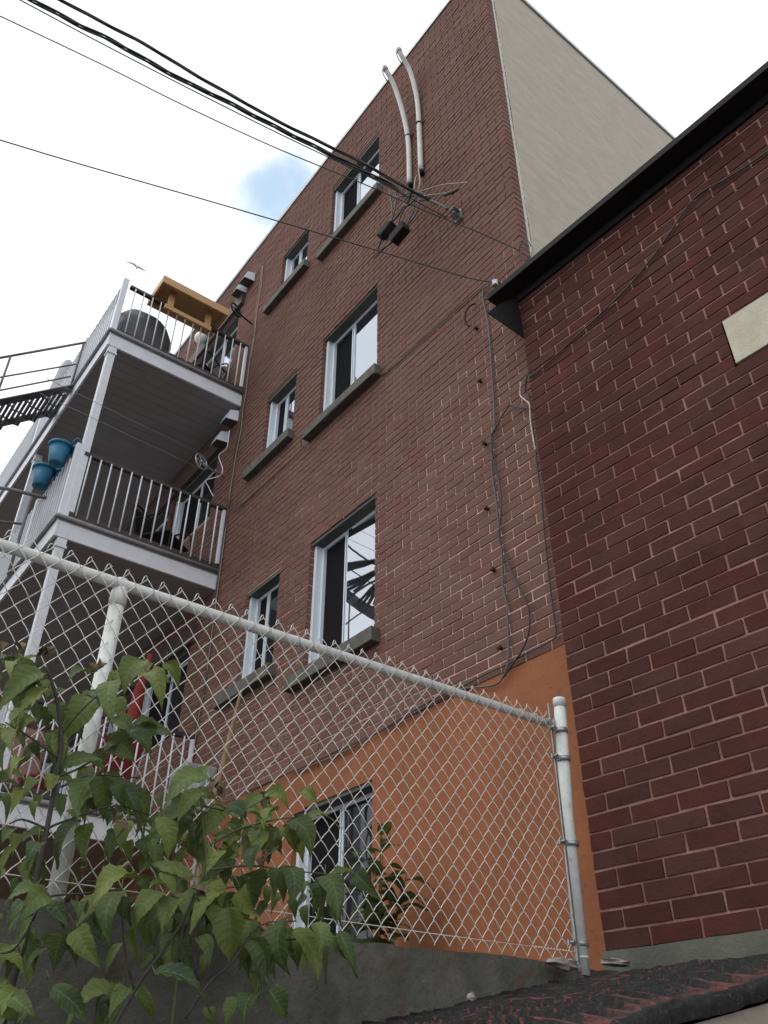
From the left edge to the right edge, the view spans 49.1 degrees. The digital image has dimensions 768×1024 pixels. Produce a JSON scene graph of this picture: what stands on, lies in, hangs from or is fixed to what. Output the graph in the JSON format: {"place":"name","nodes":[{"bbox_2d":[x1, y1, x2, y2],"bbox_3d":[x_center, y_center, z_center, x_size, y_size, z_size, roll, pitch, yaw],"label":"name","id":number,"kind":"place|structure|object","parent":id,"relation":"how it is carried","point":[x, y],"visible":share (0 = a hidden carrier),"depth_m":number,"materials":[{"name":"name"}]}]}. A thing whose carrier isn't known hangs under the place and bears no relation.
{"place":"outdoors","nodes":[
{"label":"outdoors","id":0,"kind":"place"},
{"bbox_2d":[125,260,145,270],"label":"gull","id":1,"kind":"object","parent":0,"point":[136,266],"visible":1,"depth_m":42.49,"materials":[{"name":"white"}]},
{"bbox_2d":[0,0,767,552],"label":"sky","id":2,"kind":"structure","parent":0,"point":[69,230],"materials":[{"name":"white"}]},
{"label":"ground","id":3,"kind":"structure","parent":0,"visible":0},
{"bbox_2d":[0,641,180,1023],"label":"maple sapling","id":4,"kind":"object","parent":3,"relation":"on","point":[22,692],"visible":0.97,"depth_m":2.38,"materials":[{"name":"green plant"}]},
{"bbox_2d":[0,806,357,1023],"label":"maple sapling","id":5,"kind":"object","parent":3,"relation":"on","point":[232,929],"visible":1,"depth_m":2.16,"materials":[{"name":"green plant"}]},
{"bbox_2d":[135,765,379,1023],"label":"maple sapling","id":6,"kind":"object","parent":3,"relation":"on","point":[298,833],"visible":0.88,"depth_m":2.51,"materials":[{"name":"green plant"}]},
{"bbox_2d":[0,898,619,1023],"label":"retaining wall","id":7,"kind":"structure","parent":3,"relation":"on","point":[392,980],"depth_m":2.76,"materials":[{"name":"concrete"}]},
{"bbox_2d":[0,530,590,975],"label":"chain link fence","id":8,"kind":"object","parent":7,"relation":"on","point":[122,588],"visible":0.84,"depth_m":3.27,"materials":[{"name":"metal"}]},
{"bbox_2d":[0,0,675,970],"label":"apartment building","id":9,"kind":"structure","parent":3,"relation":"on","point":[364,520],"depth_m":8.08,"materials":[{"name":"brick"}]},
{"bbox_2d":[17,773,50,791],"bbox_3d":[-3.161,2.549,7.605,0.349,0.270,0.349,24,-41,-30],"label":"folding chair","id":10,"kind":"object","parent":9,"relation":"on","point":[34,775],"visible":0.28,"depth_m":7.54,"materials":[{"name":"red fabric"}]},
{"bbox_2d":[0,341,85,429],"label":"metal staircase","id":11,"kind":"structure","parent":9,"relation":"attached to","point":[34,416],"depth_m":10.88,"materials":[{"name":"grey metal"}]},
{"bbox_2d":[32,462,67,494],"bbox_3d":[-3.824,-0.393,9.700,0.489,0.310,0.308,15,-38,-20],"label":"railing planter","id":12,"kind":"object","parent":9,"relation":"attached to","point":[44,473],"visible":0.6,"depth_m":9.61,"materials":[{"name":"blue plastic"}]},
{"bbox_2d":[30,359,71,440],"bbox_3d":[-5.090,-1.603,13.003,0.392,2.080,0.392,24,-41,-30],"label":"closed parasol","id":13,"kind":"object","parent":9,"relation":"on","point":[61,372],"visible":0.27,"depth_m":13.24,"materials":[{"name":"grey fabric"}]},
{"bbox_2d":[42,735,79,794],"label":"window","id":14,"kind":"structure","parent":9,"relation":"in","point":[51,770],"depth_m":11.99,"materials":[{"name":"white plastic"}]},
{"bbox_2d":[48,438,92,468],"bbox_3d":[-3.502,-0.634,9.355,0.489,0.310,0.308,15,-38,-20],"label":"railing planter","id":15,"kind":"object","parent":9,"relation":"attached to","point":[60,450],"visible":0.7,"depth_m":9.27,"materials":[{"name":"blue plastic"}]},
{"bbox_2d":[63,724,144,794],"bbox_3d":[-2.700,2.551,8.124,0.572,0.861,0.596,24,-41,-30],"label":"folding chair","id":16,"kind":"object","parent":9,"relation":"on","point":[126,765],"visible":0.19,"depth_m":8.13,"materials":[{"name":"red fabric"}]},
{"bbox_2d":[107,693,131,802],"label":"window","id":17,"kind":"structure","parent":9,"relation":"in","point":[110,729],"depth_m":10.84,"materials":[{"name":"white plastic"}]},
{"bbox_2d":[111,653,152,802],"bbox_3d":[-2.526,2.190,8.319,0.182,1.643,0.288,24,-41,-30],"label":"closed parasol","id":18,"kind":"object","parent":9,"relation":"on","point":[133,711],"visible":0.32,"depth_m":8.47,"materials":[{"name":"red fabric"}]},
{"bbox_2d":[117,309,170,351],"bbox_3d":[-3.211,-2.252,11.035,0.813,0.900,0.588,24,-41,-30],"label":"covered grill","id":19,"kind":"object","parent":9,"relation":"on","point":[141,326],"visible":0.38,"depth_m":10.85,"materials":[{"name":"fabric"}]},
{"bbox_2d":[151,504,170,531],"bbox_3d":[-3.258,0.925,11.801,0.146,2.050,0.896,24,-41,-30],"label":"chair","id":20,"kind":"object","parent":9,"relation":"in","point":[159,523],"depth_m":12.36,"materials":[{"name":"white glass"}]},
{"bbox_2d":[132,504,191,553],"bbox_3d":[-2.653,0.319,9.926,0.623,0.966,0.531,-10,-36,14],"label":"patio chair","id":21,"kind":"object","parent":9,"relation":"on","point":[147,532],"visible":0.6,"depth_m":9.87,"materials":[{"name":"black metal"}]},
{"bbox_2d":[141,649,189,754],"bbox_3d":[-2.525,2.259,9.687,0.146,1.020,1.326,24,-41,-30],"label":"window","id":22,"kind":"structure","parent":9,"relation":"in","point":[175,697],"depth_m":9.74,"materials":[{"name":"white plastic"}]},
{"bbox_2d":[167,762,199,804],"bbox_3d":[-1.944,2.691,8.106,0.168,0.460,0.360,24,-41,-30],"label":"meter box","id":23,"kind":"object","parent":9,"relation":"attached to","point":[194,765],"visible":0.2,"depth_m":8.13,"materials":[{"name":"grey metal"}]},
{"bbox_2d":[147,275,228,336],"bbox_3d":[-2.637,-2.643,11.263,0.960,0.415,0.501,24,-41,-30],"label":"rail shelf","id":24,"kind":"object","parent":9,"relation":"attached to","point":[171,293],"visible":0.98,"depth_m":11.27,"materials":[{"name":"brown wood"}]},
{"bbox_2d":[172,454,218,542],"bbox_3d":[-2.518,-0.049,11.307,0.146,1.020,1.326,24,-41,-30],"label":"window","id":25,"kind":"structure","parent":9,"relation":"in","point":[198,487],"depth_m":11.52,"materials":[{"name":"white plastic"}]},
{"bbox_2d":[194,331,206,343],"bbox_3d":[-2.910,-2.793,13.415,0.200,0.272,0.226,-9,-36,12],"label":"porch lamp","id":26,"kind":"object","parent":9,"relation":"attached to","point":[203,338],"visible":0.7,"depth_m":13.32,"materials":[{"name":"white glass"}]},
{"bbox_2d":[187,765,216,886],"bbox_3d":[-1.704,2.976,7.520,0.168,1.360,0.315,24,-41,-30],"label":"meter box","id":27,"kind":"object","parent":9,"relation":"attached to","point":[211,770],"visible":0.24,"depth_m":7.69,"materials":[{"name":"grey metal"}]},
{"bbox_2d":[195,453,223,477],"bbox_3d":[-2.188,-0.575,10.505,0.066,0.230,0.464,-26,-43,32],"label":"clothesline pulley","id":28,"kind":"object","parent":9,"relation":"attached to","point":[204,464],"visible":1,"depth_m":10.45,"materials":[{"name":"metal"}]},
{"bbox_2d":[40,393,198,467],"bbox_3d":[-2.661,-0.795,8.918,0.005,1.249,2.788,-9,-36,13],"label":"clothesline","id":29,"kind":"object","parent":28,"relation":"hanging from","point":[114,428],"visible":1,"depth_m":8.55,"materials":[{"name":"grey fabric"}]},
{"bbox_2d":[46,378,202,454],"bbox_3d":[-2.658,-0.963,9.032,0.005,1.285,2.792,-9,-36,13],"label":"clothesline","id":30,"kind":"object","parent":28,"relation":"attached to","point":[118,413],"visible":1,"depth_m":8.64,"materials":[{"name":"grey fabric"}]},
{"bbox_2d":[196,351,228,378],"bbox_3d":[-2.536,-1.875,11.624,0.531,0.967,0.622,-14,-38,19],"label":"patio chair","id":31,"kind":"object","parent":9,"relation":"on","point":[214,371],"visible":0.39,"depth_m":11.76,"materials":[{"name":"black metal"}]},
{"bbox_2d":[27,0,405,196],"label":"power cable","id":32,"kind":"object","parent":9,"relation":"attached to","point":[190,83],"visible":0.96,"depth_m":8.16,"materials":[{"name":"grey plastic"}]},
{"bbox_2d":[205,430,229,496],"bbox_3d":[-2.101,-0.540,10.511,0.012,0.917,0.524,24,-41,-30],"label":"extension cord","id":33,"kind":"object","parent":9,"relation":"hanging from","point":[221,465],"visible":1,"depth_m":10.47,"materials":[{"name":"white paint"}]},
{"bbox_2d":[193,394,244,734],"bbox_3d":[-1.878,0.465,9.698,0.018,4.830,0.186,24,-41,-30],"label":"wall cable","id":34,"kind":"object","parent":9,"relation":"attached to","point":[219,563],"depth_m":9.59,"materials":[{"name":"brown metal"}]},
{"bbox_2d":[200,315,238,369],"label":"window","id":35,"kind":"structure","parent":9,"relation":"in","point":[231,330],"depth_m":13.06,"materials":[{"name":"white plastic"}]},
{"bbox_2d":[210,431,229,448],"bbox_3d":[-2.146,-0.956,11.005,0.168,0.200,0.180,24,-41,-30],"label":"vent hood","id":36,"kind":"object","parent":9,"relation":"attached to","point":[221,437],"visible":0.89,"depth_m":10.96,"materials":[{"name":"white plastic"}]},
{"bbox_2d":[192,266,262,759],"bbox_3d":[-1.839,-0.612,10.405,0.010,7.404,0.171,24,-41,-30],"label":"wall cable","id":37,"kind":"object","parent":9,"relation":"attached to","point":[228,510],"depth_m":10.09,"materials":[{"name":"beige"}]},
{"bbox_2d":[220,410,238,427],"bbox_3d":[-2.024,-1.236,11.007,0.168,0.200,0.180,24,-41,-30],"label":"vent hood","id":38,"kind":"object","parent":9,"relation":"attached to","point":[227,420],"visible":1,"depth_m":10.96,"materials":[{"name":"white plastic"}]},
{"bbox_2d":[231,284,246,297],"bbox_3d":[-2.211,-3.382,12.824,0.168,0.200,0.180,24,-41,-30],"label":"vent hood","id":39,"kind":"object","parent":9,"relation":"attached to","point":[238,290],"visible":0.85,"depth_m":12.76,"materials":[{"name":"white plastic"}]},
{"bbox_2d":[231,302,251,324],"bbox_3d":[-2.014,-2.788,11.842,0.062,0.230,0.416,-25,-42,31],"label":"clothesline pulley","id":40,"kind":"object","parent":9,"relation":"attached to","point":[238,311],"visible":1,"depth_m":11.80,"materials":[{"name":"black metal"}]},
{"bbox_2d":[213,570,279,710],"bbox_3d":[-1.268,1.246,8.295,0.245,1.195,1.030,24,-41,-30],"label":"window","id":41,"kind":"structure","parent":9,"relation":"in","point":[263,599],"depth_m":8.35,"materials":[{"name":"white plastic"}]},
{"bbox_2d":[57,0,436,204],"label":"power cable","id":42,"kind":"object","parent":9,"relation":"attached to","point":[163,55],"visible":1,"depth_m":7.63,"materials":[{"name":"grey plastic"}]},
{"bbox_2d":[417,199,447,209],"bbox_3d":[0.459,-2.956,8.069,0.335,0.406,0.046,-21,-40,27],"label":"guy wire","id":43,"kind":"object","parent":42,"relation":"attached to","point":[437,203],"visible":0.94,"depth_m":8.01,"materials":[{"name":"grey metal"}]},
{"bbox_2d":[420,181,467,195],"bbox_3d":[0.549,-3.078,7.979,0.587,0.422,0.041,-25,-42,31],"label":"wire loop","id":44,"kind":"object","parent":42,"relation":"attached to","point":[442,185],"visible":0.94,"depth_m":7.96,"materials":[{"name":"beige rubber"}]},
{"bbox_2d":[442,188,458,196],"bbox_3d":[0.627,-2.988,7.863,0.200,0.104,0.035,-29,-44,35],"label":"wire connector","id":45,"kind":"object","parent":44,"relation":"attached to","point":[450,192],"visible":1,"depth_m":7.85,"materials":[{"name":"brown metal"}]},
{"bbox_2d":[239,271,254,287],"bbox_3d":[-2.071,-3.527,12.703,0.168,0.200,0.180,24,-41,-30],"label":"vent hood","id":46,"kind":"object","parent":9,"relation":"attached to","point":[246,281],"visible":1,"depth_m":12.65,"materials":[{"name":"white plastic"}]},
{"bbox_2d":[251,270,261,357],"bbox_3d":[-1.809,-2.868,11.940,0.007,1.944,0.076,24,-41,-30],"label":"wall cable","id":47,"kind":"object","parent":9,"relation":"attached to","point":[255,312],"depth_m":11.97,"materials":[{"name":"beige"}]},
{"bbox_2d":[242,371,297,481],"bbox_3d":[-1.261,-1.021,9.887,0.245,1.115,0.990,24,-41,-30],"label":"window","id":48,"kind":"structure","parent":9,"relation":"in","point":[280,431],"depth_m":9.97,"materials":[{"name":"white plastic"}]},
{"bbox_2d":[263,227,309,314],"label":"window","id":49,"kind":"structure","parent":9,"relation":"in","point":[297,263],"depth_m":11.46,"materials":[{"name":"white plastic"}]},
{"bbox_2d":[283,495,379,693],"bbox_3d":[-0.383,0.689,7.276,0.245,1.480,1.260,24,-41,-30],"label":"window","id":50,"kind":"structure","parent":9,"relation":"in","point":[342,607],"depth_m":7.40,"materials":[{"name":"white plastic"}]},
{"bbox_2d":[292,781,371,940],"bbox_3d":[-0.327,2.759,5.821,0.146,1.570,1.014,24,-41,-30],"label":"window","id":51,"kind":"structure","parent":9,"relation":"in","point":[320,850],"depth_m":6.11,"materials":[{"name":"white plastic"}]},
{"bbox_2d":[302,285,381,441],"bbox_3d":[-0.377,-1.593,8.877,0.245,1.435,1.260,24,-41,-30],"label":"window","id":52,"kind":"structure","parent":9,"relation":"in","point":[351,352],"depth_m":9.02,"materials":[{"name":"white plastic"}]},
{"bbox_2d":[316,135,382,261],"bbox_3d":[-0.369,-3.954,10.535,0.245,1.345,1.260,24,-41,-30],"label":"window","id":53,"kind":"structure","parent":9,"relation":"in","point":[353,198],"depth_m":10.67,"materials":[{"name":"white glass"}]},
{"bbox_2d":[236,282,490,509],"bbox_3d":[-0.430,-0.972,8.332,0.114,0.285,4.329,24,-41,-30],"label":"wall cable","id":54,"kind":"object","parent":9,"relation":"attached to","point":[359,385],"depth_m":8.05,"materials":[{"name":"brown metal"}]},
{"bbox_2d":[382,64,413,188],"bbox_3d":[0.148,-4.422,9.559,0.405,2.124,0.126,24,-41,-30],"label":"service conduit","id":55,"kind":"object","parent":9,"relation":"attached to","point":[386,71],"visible":0.99,"depth_m":9.67,"materials":[{"name":"grey plastic"}]},
{"bbox_2d":[292,285,509,773],"bbox_3d":[0.065,0.080,6.800,0.098,3.472,2.691,24,-41,-30],"label":"wall cable","id":56,"kind":"object","parent":9,"relation":"attached to","point":[486,686],"depth_m":5.86,"materials":[{"name":"grey"}]},
{"bbox_2d":[246,374,556,791],"bbox_3d":[-0.077,0.711,6.545,0.130,2.058,3.758,24,-41,-30],"label":"wall cable","id":57,"kind":"object","parent":9,"relation":"attached to","point":[498,667],"depth_m":5.49,"materials":[{"name":"grey"}]},
{"bbox_2d":[396,46,424,176],"bbox_3d":[0.290,-4.579,9.501,0.343,2.314,0.126,24,-41,-30],"label":"service conduit","id":58,"kind":"object","parent":9,"relation":"attached to","point":[406,64],"visible":0.98,"depth_m":9.59,"materials":[{"name":"grey plastic"}]},
{"bbox_2d":[418,168,420,190],"bbox_3d":[0.355,-3.384,8.576,0.038,0.754,0.314,-2,-35,3],"label":"service wire","id":59,"kind":"object","parent":58,"relation":"hanging from","point":[419,179],"visible":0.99,"depth_m":8.33,"materials":[{"name":"beige"}]},
{"bbox_3d":[0.217,-3.206,8.477,0.050,0.460,0.444,24,-41,-30],"label":"cable tangle","id":60,"kind":"object","parent":59,"relation":"hanging from","visible":0},
{"bbox_2d":[389,190,392,219],"bbox_3d":[0.073,-3.139,8.627,0.033,0.652,0.097,5,-35,-6],"label":"drop wire","id":61,"kind":"object","parent":60,"relation":"attached to","point":[391,204],"visible":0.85,"depth_m":8.59,"materials":[{"name":"grey"}]},
{"bbox_2d":[391,191,396,220],"bbox_3d":[0.109,-3.156,8.594,0.059,0.665,0.070,-19,-39,25],"label":"drop wire","id":62,"kind":"object","parent":60,"relation":"attached to","point":[395,206],"visible":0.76,"depth_m":8.50,"materials":[{"name":"grey"}]},
{"bbox_2d":[403,193,416,206],"bbox_3d":[0.268,-3.092,8.281,0.187,0.275,0.064,-18,-39,24],"label":"cable tangle","id":63,"kind":"object","parent":60,"relation":"hanging from","point":[406,198],"visible":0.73,"depth_m":8.25,"materials":[{"name":"grey rubber"}]},
{"bbox_2d":[392,196,410,221],"bbox_3d":[0.175,-3.015,8.374,0.251,0.213,0.017,-26,-43,32],"label":"drop wire","id":64,"kind":"object","parent":63,"relation":"attached to","point":[397,215],"visible":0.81,"depth_m":8.36,"materials":[{"name":"grey"}]},
{"bbox_2d":[376,220,395,249],"bbox_3d":[0.020,-2.742,8.292,0.220,0.302,0.111,-21,-40,27],"label":"splice cover","id":65,"kind":"object","parent":64,"relation":"hanging from","point":[385,230],"visible":0.92,"depth_m":8.27,"materials":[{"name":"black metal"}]},
{"bbox_2d":[397,200,409,224],"bbox_3d":[0.198,-2.918,8.269,0.145,0.382,0.058,-8,-36,12],"label":"drop wire","id":66,"kind":"object","parent":63,"relation":"attached to","point":[402,213],"visible":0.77,"depth_m":8.32,"materials":[{"name":"grey"}]},
{"bbox_2d":[406,197,414,223],"bbox_3d":[0.252,-2.913,8.131,0.114,0.478,0.034,8,-36,-11],"label":"drop wire","id":67,"kind":"object","parent":63,"relation":"attached to","point":[412,211],"visible":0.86,"depth_m":8.11,"materials":[{"name":"grey"}]},
{"bbox_2d":[373,221,409,257],"bbox_3d":[0.059,-2.579,8.088,0.109,0.162,0.514,24,-41,-30],"label":"splice cover","id":68,"kind":"object","parent":67,"relation":"hanging from","point":[400,232],"visible":1,"depth_m":7.95,"materials":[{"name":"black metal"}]},
{"bbox_2d":[406,196,418,224],"bbox_3d":[0.271,-2.921,8.094,0.144,0.496,0.050,-3,-35,5],"label":"drop wire","id":69,"kind":"object","parent":63,"relation":"attached to","point":[410,221],"visible":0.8,"depth_m":8.01,"materials":[{"name":"grey"}]},
{"bbox_2d":[449,205,462,222],"bbox_3d":[0.665,-2.789,7.859,0.119,0.130,0.078,24,-41,-30],"label":"wall anchor","id":70,"kind":"object","parent":9,"relation":"attached to","point":[456,214],"depth_m":7.84,"materials":[{"name":"metal"}]},
{"bbox_2d":[20,0,446,217],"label":"telephone cable","id":71,"kind":"object","parent":70,"relation":"attached to","point":[229,108],"visible":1,"depth_m":7.31,"materials":[{"name":"grey plastic"}]},
{"bbox_2d":[0,16,520,250],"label":"telephone cable","id":72,"kind":"object","parent":70,"relation":"attached to","point":[251,136],"visible":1,"depth_m":5.96,"materials":[{"name":"grey plastic"}]},
{"bbox_2d":[464,303,475,326],"bbox_3d":[0.713,-1.651,7.010,0.107,0.252,0.061,-22,-41,28],"label":"iron hook","id":73,"kind":"object","parent":9,"relation":"attached to","point":[466,310],"visible":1,"depth_m":7.01,"materials":[{"name":"metal"}]},
{"bbox_2d":[491,278,501,287],"bbox_3d":[0.919,-1.830,6.788,0.108,0.085,0.051,24,-41,-30],"label":"wall anchor","id":74,"kind":"object","parent":9,"relation":"attached to","point":[495,282],"depth_m":6.76,"materials":[{"name":"metal"}]},
{"bbox_2d":[0,139,490,281],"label":"telephone cable","id":75,"kind":"object","parent":74,"relation":"attached to","point":[234,208],"visible":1,"depth_m":5.87,"materials":[{"name":"grey plastic"}]},
{"bbox_2d":[491,405,531,677],"bbox_3d":[0.880,0.075,5.558,0.019,2.026,0.488,25,-42,-31],"label":"wall cable","id":76,"kind":"object","parent":9,"relation":"attached to","point":[514,661],"depth_m":5.59,"materials":[{"name":"grey"}]},
{"bbox_2d":[519,239,531,262],"bbox_3d":[1.126,-1.899,6.577,0.065,0.672,0.120,10,-36,-14],"label":"cable coil","id":77,"kind":"object","parent":9,"relation":"attached to","point":[523,260],"visible":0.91,"depth_m":6.71,"materials":[{"name":"grey"}]},
{"bbox_2d":[362,953,767,1023],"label":"shed roof","id":78,"kind":"structure","parent":3,"relation":"on","point":[723,991],"depth_m":2.34,"materials":[{"name":"black asphalt"}]},
{"bbox_2d":[467,991,475,1000],"bbox_3d":[0.314,1.751,3.034,0.044,0.039,0.029,24,-41,-30],"label":"stone","id":79,"kind":"object","parent":78,"relation":"on","point":[471,996],"visible":0.71,"depth_m":3.03,"materials":[{"name":"grey stone"}]},
{"bbox_2d":[545,957,581,971],"bbox_3d":[0.729,1.837,3.413,0.211,0.055,0.072,24,-41,-30],"label":"rubble","id":80,"kind":"object","parent":78,"relation":"on","point":[564,964],"visible":1,"depth_m":3.38,"materials":[{"name":"grey stone"}]},
{"bbox_2d":[600,958,630,967],"bbox_3d":[0.979,1.908,3.558,0.192,0.036,0.092,24,-41,-30],"label":"rubble","id":81,"kind":"object","parent":78,"relation":"on","point":[613,962],"visible":1,"depth_m":3.53,"materials":[{"name":"grey stone"}]},
{"bbox_2d":[486,61,767,971],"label":"brick house","id":82,"kind":"structure","parent":3,"relation":"on","point":[650,399],"depth_m":4.50,"materials":[{"name":"brick"}]},
{"bbox_2d":[519,382,535,450],"bbox_3d":[0.970,-0.651,5.728,0.016,0.652,0.091,18,-39,-24],"label":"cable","id":83,"kind":"object","parent":82,"relation":"attached to","point":[529,415],"visible":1,"depth_m":5.70,"materials":[{"name":"grey plastic"}]},
{"bbox_2d":[530,150,767,376],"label":"wall cable","id":84,"kind":"object","parent":82,"relation":"attached to","point":[647,263],"depth_m":5.32,"materials":[{"name":"grey"}]},
{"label":"yard ground","id":85,"kind":"structure","parent":0,"visible":0},
{"bbox_2d":[65,857,138,899],"bbox_3d":[-1.974,2.800,5.331,0.814,1.096,0.329,-25,-42,31],"label":"garden shrub","id":86,"kind":"object","parent":85,"relation":"on","point":[73,879],"visible":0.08,"depth_m":5.62,"materials":[{"name":"green plant"}]},
{"bbox_2d":[113,807,226,912],"bbox_3d":[-1.330,2.417,4.992,0.732,1.337,0.428,24,-41,-30],"label":"garden shrub","id":87,"kind":"object","parent":85,"relation":"on","point":[125,866],"visible":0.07,"depth_m":5.12,"materials":[{"name":"green plant"}]},
{"bbox_2d":[195,690,241,885],"bbox_3d":[-0.655,1.242,3.252,0.110,1.201,0.023,24,-41,-30],"label":"dry stalk","id":88,"kind":"object","parent":85,"relation":"on","point":[224,756],"visible":0.42,"depth_m":3.42,"materials":[{"name":"brown plant"}]},
{"bbox_2d":[310,923,364,935],"bbox_3d":[-0.345,2.696,4.799,0.511,0.663,0.423,24,-41,-30],"label":"garden plant","id":89,"kind":"object","parent":85,"relation":"on","point":[347,926],"visible":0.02,"depth_m":5.03,"materials":[{"name":"green plant"}]},
{"bbox_2d":[342,822,434,944],"bbox_3d":[-0.051,2.435,4.858,0.561,1.158,0.658,24,-41,-30],"label":"garden plant","id":90,"kind":"object","parent":85,"relation":"on","point":[380,910],"visible":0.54,"depth_m":4.86,"materials":[{"name":"green plant"}]},
{"bbox_3d":[-5.089,0.468,7.826,1.834,7.800,1.835,24,-41,-30],"label":"spiral staircase","id":91,"kind":"object","parent":85,"relation":"on","visible":0},
{"bbox_2d":[0,486,46,575],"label":"metal staircase","id":92,"kind":"structure","parent":91,"relation":"attached to","point":[31,495],"depth_m":8.84,"materials":[{"name":"grey metal"}]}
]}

